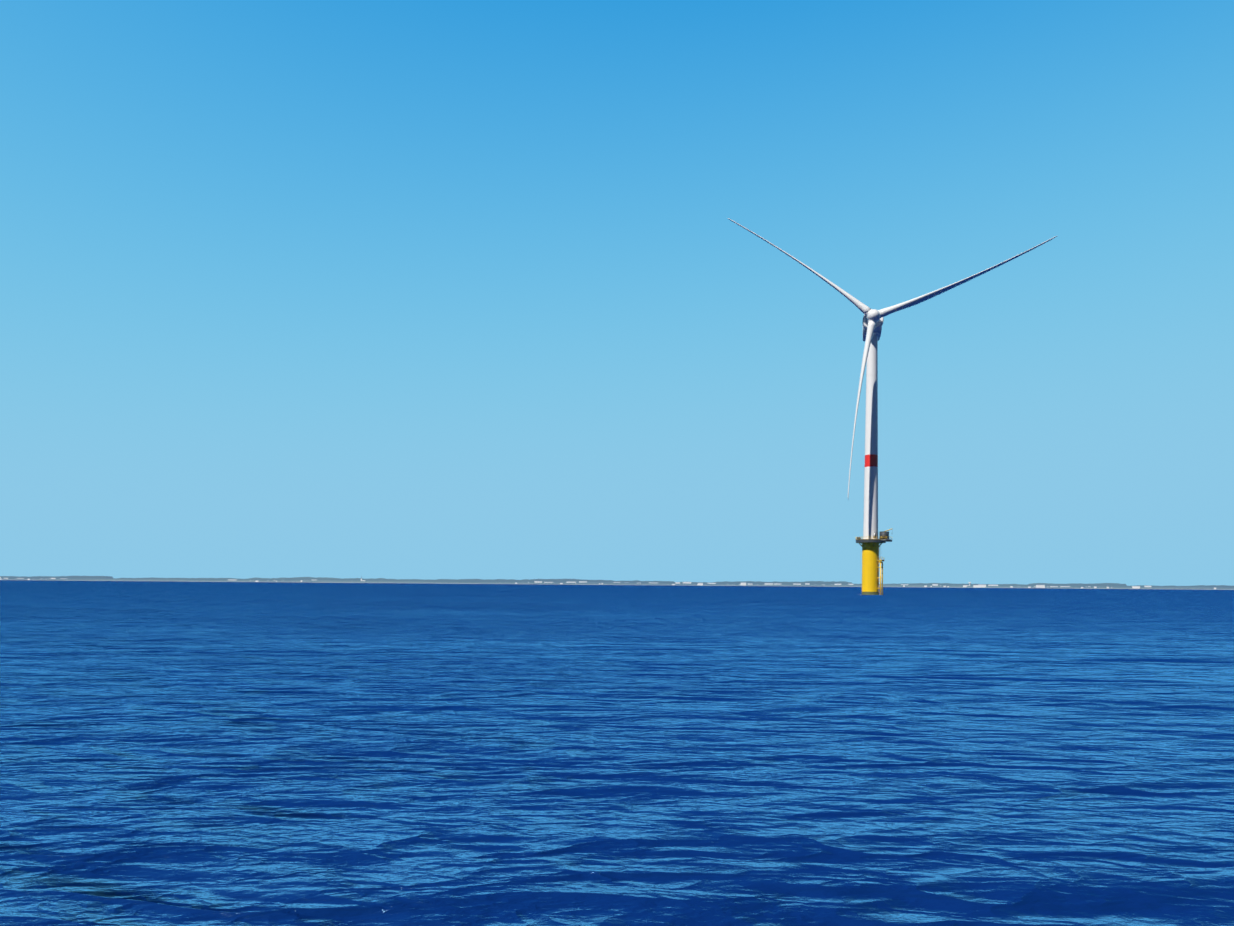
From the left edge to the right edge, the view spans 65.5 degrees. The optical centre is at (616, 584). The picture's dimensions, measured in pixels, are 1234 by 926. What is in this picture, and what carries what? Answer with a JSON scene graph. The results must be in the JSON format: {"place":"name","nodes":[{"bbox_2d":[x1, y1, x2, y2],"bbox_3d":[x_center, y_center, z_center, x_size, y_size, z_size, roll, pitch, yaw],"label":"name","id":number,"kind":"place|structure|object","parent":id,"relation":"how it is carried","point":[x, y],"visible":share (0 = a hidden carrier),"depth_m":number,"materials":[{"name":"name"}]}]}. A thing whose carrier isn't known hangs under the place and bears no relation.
{"place":"outdoors","nodes":[
{"label":"outdoors","id":0,"kind":"place"},
{"bbox_2d":[0,580,1233,925],"bbox_3d":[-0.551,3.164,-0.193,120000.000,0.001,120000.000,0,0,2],"label":"sea","id":1,"kind":"structure","parent":0,"point":[334,754],"depth_m":17.79,"materials":[{"name":"liquid"}]},
{"bbox_2d":[856,529,891,594],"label":"turbine foundation","id":2,"kind":"object","parent":1,"relation":"in","point":[871,561],"visible":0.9,"depth_m":365.82,"materials":[{"name":"yellow metal"}]},
{"bbox_2d":[0,576,1233,589],"bbox_3d":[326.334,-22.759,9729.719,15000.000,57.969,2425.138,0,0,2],"label":"coast land","id":3,"kind":"structure","parent":0,"point":[563,581],"depth_m":9321.51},
{"bbox_2d":[0,577,1215,588],"bbox_3d":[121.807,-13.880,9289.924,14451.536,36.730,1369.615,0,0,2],"label":"buildings","id":4,"kind":"structure","parent":3,"relation":"on","point":[978,585],"depth_m":9064.48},
{"bbox_2d":[0,0,1233,585],"label":"sky","id":5,"kind":"structure","parent":0,"point":[374,289],"materials":[{"name":"blue"}]},
{"bbox_2d":[863,335,877,538],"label":"turbine tower","id":6,"kind":"structure","parent":0,"point":[870,525],"depth_m":366.75,"materials":[{"name":"white metal"}]},
{"bbox_2d":[862,315,883,340],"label":"nacelle","id":7,"kind":"object","parent":6,"relation":"on","point":[878,328],"visible":0.46,"depth_m":363.80,"materials":[{"name":"metal"}]},
{"bbox_2d":[728,218,1056,495],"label":"turbine rotor","id":8,"kind":"object","parent":7,"relation":"attached to","point":[874,316],"visible":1,"depth_m":357.54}
]}

